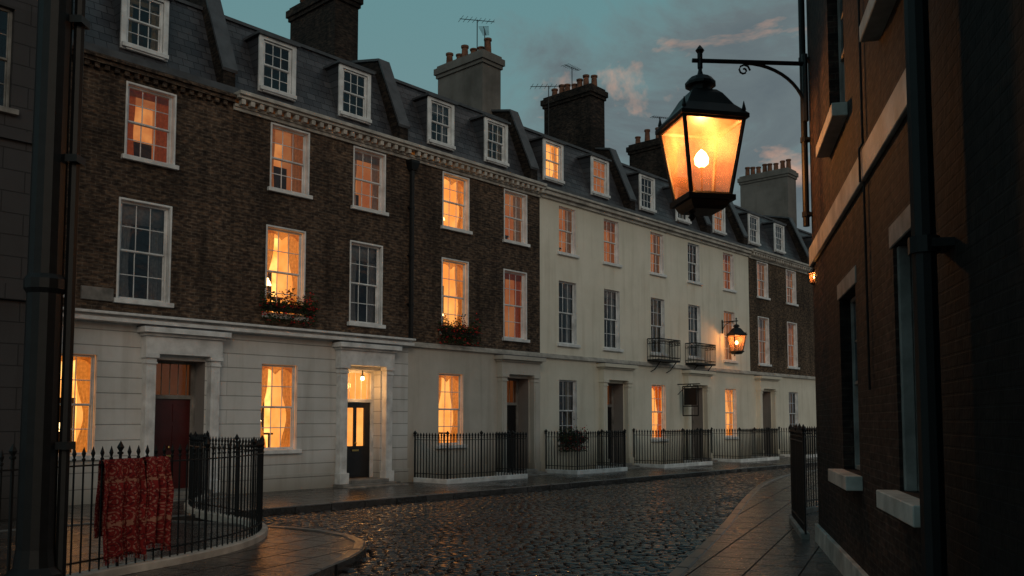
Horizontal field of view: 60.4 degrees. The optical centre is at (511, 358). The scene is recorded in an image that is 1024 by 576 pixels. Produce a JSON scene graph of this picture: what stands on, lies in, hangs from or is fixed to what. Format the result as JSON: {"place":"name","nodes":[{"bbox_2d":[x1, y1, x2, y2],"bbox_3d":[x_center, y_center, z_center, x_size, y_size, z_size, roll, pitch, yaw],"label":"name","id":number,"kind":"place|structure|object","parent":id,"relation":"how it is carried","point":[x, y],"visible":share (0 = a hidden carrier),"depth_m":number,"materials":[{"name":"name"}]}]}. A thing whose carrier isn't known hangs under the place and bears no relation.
{"place":"outdoors","nodes":[
{"label":"outdoors","id":0,"kind":"place"},
{"bbox_2d":[4,0,89,575],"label":"drainpipe","id":1,"kind":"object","parent":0,"point":[41,526],"depth_m":9.04,"materials":[{"name":"black metal"}]},
{"bbox_2d":[0,522,365,575],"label":"pavement","id":2,"kind":"structure","parent":0,"point":[281,552],"depth_m":12.38,"materials":[{"name":"stone"}]},
{"bbox_2d":[0,430,267,575],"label":"iron railing","id":3,"kind":"object","parent":2,"relation":"on","point":[199,445],"visible":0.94,"depth_m":12.31,"materials":[{"name":"metal"}]},
{"bbox_2d":[94,458,146,565],"bbox_3d":[-4.774,1.855,10.745,0.267,1.264,0.668,-2,-4,26],"label":"red rug","id":4,"kind":"object","parent":3,"relation":"hanging from","point":[124,497],"visible":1,"depth_m":10.66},
{"bbox_2d":[141,456,173,551],"bbox_3d":[-4.549,1.851,11.224,0.266,1.209,0.445,-2,-4,26],"label":"red rug","id":5,"kind":"object","parent":3,"relation":"hanging from","point":[160,497],"visible":0.95,"depth_m":11.17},
{"bbox_2d":[68,517,365,575],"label":"kerb","id":6,"kind":"structure","parent":2,"relation":"on","point":[358,546],"depth_m":13.22,"materials":[{"name":"stone"}]},
{"bbox_2d":[0,457,816,531],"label":"pavement","id":7,"kind":"structure","parent":0,"point":[298,497],"depth_m":23.71,"materials":[{"name":"stone"}]},
{"bbox_2d":[173,488,234,500],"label":"steps","id":8,"kind":"structure","parent":7,"relation":"on","point":[182,494],"depth_m":20.98,"materials":[{"name":"stone"}]},
{"bbox_2d":[136,326,231,492],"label":"portico","id":9,"kind":"structure","parent":8,"relation":"on","point":[156,342],"depth_m":21.14,"materials":[{"name":"white paint"}]},
{"bbox_2d":[333,477,408,488],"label":"steps","id":10,"kind":"structure","parent":7,"relation":"on","point":[365,482],"depth_m":24.97,"materials":[{"name":"stone"}]},
{"bbox_2d":[332,342,401,484],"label":"portico","id":11,"kind":"structure","parent":10,"relation":"on","point":[349,355],"depth_m":25.18,"materials":[{"name":"white paint"}]},
{"bbox_2d":[0,462,816,531],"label":"kerb","id":12,"kind":"structure","parent":7,"relation":"on","point":[761,468],"depth_m":22.69,"materials":[{"name":"stone"}]},
{"bbox_2d":[413,430,527,483],"bbox_3d":[-1.242,3.054,27.684,1.527,1.610,3.729,-4,-5,41],"label":"iron railing","id":13,"kind":"object","parent":7,"relation":"on","point":[501,475],"visible":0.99,"depth_m":26.86,"materials":[{"name":"metal"}]},
{"bbox_2d":[510,468,553,475],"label":"steps","id":14,"kind":"structure","parent":7,"relation":"on","point":[533,472],"depth_m":30.16,"materials":[{"name":"stone"}]},
{"bbox_2d":[494,355,545,472],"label":"portico","id":15,"kind":"structure","parent":14,"relation":"on","point":[508,365],"depth_m":30.35,"materials":[{"name":"paint"}]},
{"bbox_2d":[545,429,627,473],"bbox_3d":[2.733,3.357,32.029,1.524,1.610,3.129,-4,-5,42],"label":"iron railing","id":16,"kind":"object","parent":7,"relation":"on","point":[604,468],"visible":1,"depth_m":31.33,"materials":[{"name":"metal"}]},
{"bbox_2d":[611,462,646,468],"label":"steps","id":17,"kind":"structure","parent":7,"relation":"on","point":[630,465],"depth_m":34.37,"materials":[{"name":"stone"}]},
{"bbox_2d":[596,363,637,465],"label":"portico","id":18,"kind":"structure","parent":17,"relation":"on","point":[607,372],"depth_m":34.40,"materials":[{"name":"beige paint"}]},
{"bbox_2d":[633,427,712,467],"bbox_3d":[6.678,3.661,36.377,1.528,1.610,3.879,-4,-5,41],"label":"iron railing","id":19,"kind":"object","parent":7,"relation":"on","point":[696,458],"visible":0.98,"depth_m":35.51,"materials":[{"name":"metal"}]},
{"bbox_2d":[702,458,722,462],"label":"steps","id":20,"kind":"structure","parent":7,"relation":"on","point":[715,461],"depth_m":39.20,"materials":[{"name":"stone"}]},
{"bbox_2d":[682,370,715,459],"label":"portico","id":21,"kind":"structure","parent":20,"relation":"on","point":[703,378],"depth_m":39.15,"materials":[{"name":"beige paint"}]},
{"bbox_2d":[711,427,778,461],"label":"iron railing","id":22,"kind":"object","parent":7,"relation":"on","point":[768,438],"visible":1,"depth_m":40.11,"materials":[{"name":"metal"}]},
{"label":"steps","id":23,"kind":"object","parent":7,"relation":"on","visible":0},
{"bbox_2d":[754,376,782,455],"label":"portico","id":24,"kind":"structure","parent":23,"relation":"on","point":[766,382],"depth_m":43.78,"materials":[{"name":"beige paint"}]},
{"bbox_2d":[207,465,816,575],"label":"cobbled road","id":25,"kind":"structure","parent":0,"point":[517,534],"depth_m":16.36,"materials":[{"name":"stone"}]},
{"bbox_2d":[221,0,811,232],"label":"sky","id":26,"kind":"structure","parent":0,"point":[641,53],"materials":[{"name":"blue"}]},
{"bbox_2d":[683,471,842,575],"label":"pavement","id":27,"kind":"structure","parent":0,"point":[760,536],"depth_m":13.17,"materials":[{"name":"stone"}]},
{"bbox_2d":[668,469,816,575],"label":"kerb","id":28,"kind":"structure","parent":27,"relation":"on","point":[685,565],"depth_m":14.19,"materials":[{"name":"stone"}]},
{"bbox_2d":[788,423,817,539],"bbox_3d":[6.149,2.207,17.368,1.056,1.860,7.625,-2,-5,31],"label":"iron railing","id":29,"kind":"object","parent":27,"relation":"on","point":[800,510],"visible":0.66,"depth_m":15.35,"materials":[{"name":"metal"}]},
{"bbox_2d":[815,523,868,575],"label":"plinth","id":30,"kind":"structure","parent":27,"relation":"on","point":[843,561],"depth_m":11.18,"materials":[{"name":"stone"}]},
{"bbox_2d":[837,13,859,470],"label":"end walls","id":31,"kind":"structure","parent":27,"relation":"on","point":[850,299],"depth_m":13.72,"materials":[{"name":"brick"}]},
{"bbox_2d":[806,0,921,575],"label":"front wall","id":32,"kind":"structure","parent":31,"relation":"attached to","point":[865,533],"depth_m":9.29,"materials":[{"name":"brown brick"}]},
{"bbox_2d":[655,45,808,220],"bbox_3d":[3.521,-3.521,13.851,2.258,2.791,1.092,1,-4,-12],"label":"wall lantern","id":33,"kind":"object","parent":32,"relation":"attached to","point":[703,110],"depth_m":13.60,"materials":[{"name":"black metal"}]},
{"bbox_2d":[809,68,906,266],"bbox_3d":[3.786,-1.885,9.880,0.048,0.300,8.420,-1,-4,13],"label":"string course","id":34,"kind":"object","parent":32,"relation":"attached to","point":[890,120],"visible":0.54,"depth_m":8.59,"materials":[{"name":"stone"}]},
{"bbox_2d":[816,0,919,527],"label":"sills","id":35,"kind":"structure","parent":32,"relation":"attached to","point":[902,506],"depth_m":7.88,"materials":[{"name":"stone"}]},
{"bbox_2d":[827,0,919,497],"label":"reveals","id":36,"kind":"object","parent":32,"relation":"attached to","point":[845,331],"visible":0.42,"depth_m":10.91,"materials":[{"name":"brown brick"}]},
{"bbox_2d":[837,204,910,300],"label":"window heads","id":37,"kind":"object","parent":32,"relation":"attached to","point":[899,227],"depth_m":7.58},
{"bbox_2d":[837,0,918,490],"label":"window frames","id":38,"kind":"structure","parent":32,"relation":"attached to","point":[852,300],"depth_m":10.84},
{"bbox_2d":[897,245,917,491],"bbox_3d":[3.252,0.037,6.978,0.099,2.100,1.204,-1,-4,13],"label":"window","id":39,"kind":"structure","parent":32,"relation":"attached to","point":[907,372],"depth_m":7.50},
{"bbox_2d":[798,0,954,575],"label":"ironwork","id":40,"kind":"object","parent":27,"relation":"on","point":[926,244],"visible":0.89,"depth_m":5.25,"materials":[{"name":"black metal"}]},
{"bbox_2d":[928,0,1023,575],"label":"pier","id":41,"kind":"structure","parent":27,"relation":"on","point":[977,67],"depth_m":4.65,"materials":[{"name":"black brick"}]},
{"label":"house floor","id":42,"kind":"structure","parent":0,"visible":0},
{"bbox_2d":[57,319,227,486],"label":"ground floor wall","id":43,"kind":"structure","parent":42,"relation":"on","point":[115,348],"depth_m":20.28,"materials":[{"name":"paint"}]},
{"bbox_2d":[157,359,204,463],"bbox_3d":[-8.267,1.729,21.499,0.500,3.350,1.300,-4,-5,42],"label":"porch","id":44,"kind":"object","parent":42,"relation":"on","point":[199,399],"visible":0.4,"depth_m":22.01,"materials":[{"name":"paint"}]},
{"bbox_2d":[155,361,195,487],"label":"door frames","id":45,"kind":"structure","parent":44,"relation":"attached to","point":[192,375],"depth_m":22.06,"materials":[{"name":"wood"}]},
{"bbox_2d":[154,399,189,487],"bbox_3d":[-8.463,2.095,21.653,0.068,2.200,1.080,-4,-5,42],"label":"front door","id":46,"kind":"structure","parent":45,"relation":"attached to","point":[172,420],"depth_m":21.75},
{"bbox_2d":[225,332,407,477],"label":"ground floor wall","id":47,"kind":"structure","parent":42,"relation":"on","point":[313,360],"depth_m":23.99,"materials":[{"name":"paint"}]},
{"bbox_2d":[228,102,409,337],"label":"walls","id":48,"kind":"structure","parent":47,"relation":"on","point":[329,221],"depth_m":24.69,"materials":[{"name":"brown brick"}]},
{"bbox_2d":[259,277,319,325],"bbox_3d":[-5.942,-1.517,23.559,0.481,1.190,1.717,-4,-5,42],"label":"window box","id":49,"kind":"object","parent":48,"relation":"attached to","point":[297,308],"visible":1,"depth_m":23.47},
{"bbox_2d":[258,34,388,476],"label":"window frames","id":50,"kind":"structure","parent":48,"relation":"attached to","point":[290,94],"depth_m":24.73,"materials":[{"name":"wood"}]},
{"bbox_2d":[260,129,302,447],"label":"curtains","id":51,"kind":"object","parent":50,"relation":"attached to","point":[297,141],"visible":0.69,"depth_m":24.03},
{"bbox_2d":[270,229,301,446],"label":"room sides","id":52,"kind":"object","parent":50,"relation":"attached to","point":[281,287],"visible":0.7,"depth_m":25.07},
{"bbox_2d":[265,44,378,323],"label":"room sides","id":53,"kind":"object","parent":50,"relation":"attached to","point":[269,49],"visible":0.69,"depth_m":27.01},
{"bbox_2d":[275,126,381,208],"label":"room sides","id":54,"kind":"object","parent":50,"relation":"attached to","point":[366,203],"visible":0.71,"depth_m":27.34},
{"bbox_2d":[347,402,369,477],"bbox_3d":[-4.597,2.376,25.670,0.050,2.200,1.080,-4,-5,42],"label":"front door","id":55,"kind":"structure","parent":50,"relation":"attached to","point":[357,464],"depth_m":25.77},
{"bbox_2d":[351,152,378,322],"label":"window panes","id":56,"kind":"object","parent":50,"relation":"hanging from","point":[371,261],"visible":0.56,"depth_m":26.25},
{"bbox_2d":[233,90,417,159],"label":"cornice","id":57,"kind":"structure","parent":48,"relation":"attached to","point":[371,139],"depth_m":24.60,"materials":[{"name":"stone"}]},
{"bbox_2d":[231,323,415,346],"bbox_3d":[-5.072,-0.640,24.545,0.359,0.218,6.050,-4,-5,42],"label":"string course","id":58,"kind":"object","parent":47,"relation":"on","point":[292,332],"visible":0.88,"depth_m":24.14,"materials":[{"name":"white paint"}]},
{"bbox_2d":[225,468,407,493],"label":"plinth","id":59,"kind":"structure","parent":42,"relation":"on","point":[271,483],"depth_m":23.72,"materials":[{"name":"paint"}]},
{"bbox_2d":[347,373,367,445],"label":"hall sides","id":60,"kind":"object","parent":42,"relation":"on","point":[359,426],"visible":0.2,"depth_m":26.71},
{"bbox_2d":[407,347,539,467],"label":"ground floor wall","id":61,"kind":"structure","parent":42,"relation":"on","point":[477,370],"depth_m":28.21,"materials":[{"name":"paint"}]},
{"bbox_2d":[408,154,539,352],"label":"walls","id":62,"kind":"structure","parent":61,"relation":"on","point":[486,253],"depth_m":29.33,"materials":[{"name":"brown brick"}]},
{"bbox_2d":[406,159,419,337],"bbox_3d":[-3.066,-3.374,27.007,0.279,5.500,0.340,-4,-5,42],"label":"drainpipe","id":63,"kind":"object","parent":62,"relation":"attached to","point":[412,166],"visible":0.99,"depth_m":26.99,"materials":[{"name":"black metal"}]},
{"bbox_2d":[411,144,546,197],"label":"cornice","id":64,"kind":"structure","parent":62,"relation":"attached to","point":[424,155],"depth_m":29.21,"materials":[{"name":"stone"}]},
{"bbox_2d":[540,358,638,460],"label":"ground floor wall","id":65,"kind":"structure","parent":42,"relation":"on","point":[583,374],"depth_m":32.96,"materials":[{"name":"beige paint"}]},
{"bbox_2d":[540,197,637,360],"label":"walls","id":66,"kind":"structure","parent":65,"relation":"on","point":[590,274],"depth_m":33.79,"materials":[{"name":"beige paint"}]},
{"bbox_2d":[638,365,715,455],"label":"ground floor wall","id":67,"kind":"structure","parent":42,"relation":"on","point":[670,380],"depth_m":37.48,"materials":[{"name":"beige paint"}]},
{"bbox_2d":[637,225,713,367],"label":"walls","id":68,"kind":"structure","parent":67,"relation":"on","point":[675,291],"depth_m":38.39,"materials":[{"name":"beige paint"}]},
{"bbox_2d":[715,372,751,451],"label":"ground floor wall","id":69,"kind":"structure","parent":42,"relation":"on","point":[740,383],"depth_m":41.88,"materials":[{"name":"beige paint"}]},
{"bbox_2d":[712,246,749,370],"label":"walls","id":70,"kind":"structure","parent":69,"relation":"on","point":[737,303],"depth_m":42.26,"materials":[{"name":"beige paint"}]},
{"bbox_2d":[712,208,738,438],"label":"window frames","id":71,"kind":"structure","parent":70,"relation":"attached to","point":[722,232],"depth_m":42.12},
{"bbox_2d":[750,374,815,448],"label":"ground floor wall","id":72,"kind":"structure","parent":42,"relation":"on","point":[804,389],"depth_m":46.17,"materials":[{"name":"beige paint"}]},
{"bbox_2d":[748,258,813,376],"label":"walls","id":73,"kind":"structure","parent":72,"relation":"on","point":[778,311],"depth_m":45.98,"materials":[{"name":"brown brick"}]},
{"bbox_2d":[747,213,799,436],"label":"window frames","id":74,"kind":"structure","parent":73,"relation":"attached to","point":[766,320],"depth_m":46.41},
{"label":"side walls","id":75,"kind":"object","parent":42,"relation":"on","visible":0},
{"bbox_2d":[396,83,523,175],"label":"roof slates","id":76,"kind":"object","parent":75,"relation":"on","point":[466,144],"visible":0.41,"depth_m":30.16,"materials":[{"name":"stone"}]},
{"bbox_2d":[434,49,504,113],"bbox_3d":[-1.675,-10.044,34.132,2.690,3.000,1.240,-4,-5,42],"label":"chimney stack","id":77,"kind":"object","parent":75,"relation":"on","point":[473,79],"visible":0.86,"depth_m":33.46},
{"bbox_2d":[395,79,545,357],"bbox_3d":[-2.603,-5.089,30.953,5.030,10.108,6.270,-4,-5,42],"label":"leadwork","id":78,"kind":"object","parent":75,"relation":"attached to","point":[526,145],"visible":0.47,"depth_m":31.62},
{"bbox_2d":[427,96,529,448],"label":"window frames","id":79,"kind":"structure","parent":78,"relation":"attached to","point":[450,146],"depth_m":29.21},
{"bbox_2d":[439,178,459,444],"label":"room sides","id":80,"kind":"object","parent":79,"relation":"attached to","point":[445,417],"visible":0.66,"depth_m":29.79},
{"bbox_2d":[439,124,500,442],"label":"curtains","id":81,"kind":"object","parent":79,"relation":"attached to","point":[458,268],"visible":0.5,"depth_m":28.96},
{"bbox_2d":[505,191,523,337],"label":"room sides","id":82,"kind":"object","parent":79,"relation":"attached to","point":[509,223],"visible":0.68,"depth_m":31.98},
{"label":"side walls","id":83,"kind":"object","parent":42,"relation":"on","visible":0},
{"bbox_2d":[540,83,607,152],"bbox_3d":[2.738,-9.965,38.842,2.840,3.500,1.240,-4,-5,42],"label":"chimney stack","id":84,"kind":"object","parent":83,"relation":"on","point":[577,116],"visible":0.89,"depth_m":38.18,"materials":[{"name":"brick"}]},
{"bbox_2d":[525,130,623,206],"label":"roof slates","id":85,"kind":"object","parent":83,"relation":"on","point":[574,179],"visible":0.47,"depth_m":34.97,"materials":[{"name":"stone"}]},
{"bbox_2d":[523,126,637,365],"bbox_3d":[1.585,-4.768,35.547,5.030,10.108,6.320,-4,-5,42],"label":"leadwork","id":86,"kind":"object","parent":83,"relation":"attached to","point":[623,176],"visible":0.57,"depth_m":35.60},
{"bbox_2d":[542,138,623,444],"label":"window frames","id":87,"kind":"structure","parent":86,"relation":"attached to","point":[561,181],"depth_m":33.48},
{"bbox_2d":[559,283,617,437],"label":"room sides","id":88,"kind":"object","parent":87,"relation":"attached to","point":[562,406],"visible":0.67,"depth_m":33.91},
{"bbox_2d":[565,211,614,347],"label":"curtains","id":89,"kind":"object","parent":87,"relation":"attached to","point":[606,295],"visible":0.48,"depth_m":33.50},
{"bbox_2d":[541,187,641,223],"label":"cornice","id":90,"kind":"structure","parent":83,"relation":"attached to","point":[584,203],"depth_m":33.84,"materials":[{"name":"stone"}]},
{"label":"side walls","id":91,"kind":"object","parent":42,"relation":"on","visible":0},
{"bbox_2d":[626,137,680,179],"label":"chimney stack","id":92,"kind":"object","parent":91,"relation":"on","point":[646,156],"visible":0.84,"depth_m":42.96,"materials":[{"name":"brick"}]},
{"bbox_2d":[622,163,715,371],"bbox_3d":[5.757,-4.448,40.122,5.030,10.108,6.320,-4,-5,42],"label":"leadwork","id":93,"kind":"object","parent":91,"relation":"attached to","point":[707,220],"visible":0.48,"depth_m":39.47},
{"bbox_2d":[639,173,703,441],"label":"window frames","id":94,"kind":"structure","parent":93,"relation":"attached to","point":[652,210],"depth_m":37.90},
{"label":"side walls","id":95,"kind":"object","parent":42,"relation":"on","visible":0},
{"bbox_2d":[72,0,216,81],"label":"roof slates","id":96,"kind":"object","parent":95,"relation":"on","point":[189,49],"visible":0.26,"depth_m":22.62,"materials":[{"name":"stone"}]},
{"bbox_2d":[63,56,232,321],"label":"walls","id":97,"kind":"structure","parent":95,"relation":"attached to","point":[194,191],"depth_m":21.45,"materials":[{"name":"brown brick"}]},
{"bbox_2d":[58,0,178,460],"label":"window frames","id":98,"kind":"structure","parent":97,"relation":"attached to","point":[161,53],"depth_m":21.25,"materials":[{"name":"wood"}]},
{"bbox_2d":[63,307,234,331],"bbox_3d":[-9.950,-1.014,19.195,0.359,0.218,8.450,-4,-5,42],"label":"string course","id":99,"kind":"object","parent":97,"relation":"attached to","point":[114,317],"visible":0.68,"depth_m":20.64,"materials":[{"name":"white paint"}]},
{"bbox_2d":[72,45,236,105],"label":"cornice","id":100,"kind":"structure","parent":97,"relation":"attached to","point":[97,59],"depth_m":21.20,"materials":[{"name":"brown brick"}]},
{"bbox_2d":[72,0,237,332],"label":"leadwork","id":101,"kind":"object","parent":95,"relation":"attached to","point":[222,36],"visible":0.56,"depth_m":22.83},
{"bbox_3d":[-9.640,-3.407,20.482,0.427,11.095,4.960,-4,-5,42],"label":"window","id":102,"kind":"object","parent":101,"relation":"attached to","visible":0},
{"bbox_2d":[61,0,159,451],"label":"curtains","id":103,"kind":"object","parent":102,"relation":"attached to","point":[83,365],"visible":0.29,"depth_m":20.05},
{"bbox_2d":[119,204,163,300],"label":"curtains","id":104,"kind":"object","parent":102,"relation":"hanging from","point":[156,238],"visible":0.68,"depth_m":21.26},
{"bbox_2d":[121,4,167,276],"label":"room sides","id":105,"kind":"object","parent":102,"relation":"attached to","point":[146,19],"visible":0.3,"depth_m":22.61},
{"bbox_2d":[128,13,149,298],"bbox_3d":[-10.808,-5.077,21.017,0.190,7.822,4.615,-4,-5,42],"label":"room back","id":106,"kind":"object","parent":105,"relation":"attached to","point":[141,264],"visible":0.06,"depth_m":22.26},
{"bbox_2d":[130,85,172,159],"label":"room sides","id":107,"kind":"object","parent":102,"relation":"attached to","point":[148,104],"visible":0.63,"depth_m":22.70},
{"bbox_2d":[127,89,168,162],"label":"curtains","id":108,"kind":"object","parent":107,"relation":"hanging from","point":[162,105],"visible":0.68,"depth_m":21.59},
{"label":"side walls","id":109,"kind":"object","parent":42,"relation":"on","visible":0},
{"bbox_2d":[226,20,391,135],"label":"roof slates","id":110,"kind":"object","parent":109,"relation":"on","point":[313,91],"visible":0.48,"depth_m":25.69,"materials":[{"name":"stone"}]},
{"bbox_2d":[224,15,409,346],"bbox_3d":[-6.724,-5.405,26.432,5.030,10.108,6.120,-4,-5,42],"label":"leadwork","id":111,"kind":"object","parent":109,"relation":"attached to","point":[394,96],"visible":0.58,"depth_m":26.90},
{"bbox_2d":[286,0,363,60],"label":"chimney stack","id":112,"kind":"object","parent":109,"relation":"on","point":[329,26],"visible":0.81,"depth_m":29.54,"materials":[{"name":"brick"}]},
{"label":"side walls","id":113,"kind":"object","parent":42,"relation":"on","visible":0},
{"bbox_2d":[734,205,808,376],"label":"leadwork","id":114,"kind":"object","parent":113,"relation":"attached to","point":[784,224],"visible":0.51,"depth_m":48.96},
{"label":"side walls","id":115,"kind":"object","parent":42,"relation":"on","visible":0},
{"bbox_2d":[798,230,809,236],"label":"roof slates","id":116,"kind":"object","parent":115,"relation":"on","point":[802,234],"visible":0.13,"depth_m":51.62,"materials":[{"name":"stone"}]},
{"bbox_2d":[737,167,798,226],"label":"chimney stack","id":117,"kind":"object","parent":116,"relation":"on","point":[771,193],"visible":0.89,"depth_m":51.55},
{"label":"side wall","id":118,"kind":"object","parent":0,"visible":0},
{"bbox_2d":[0,0,37,519],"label":"front wall","id":119,"kind":"structure","parent":118,"relation":"attached to","point":[15,168],"depth_m":16.96,"materials":[{"name":"brick"}]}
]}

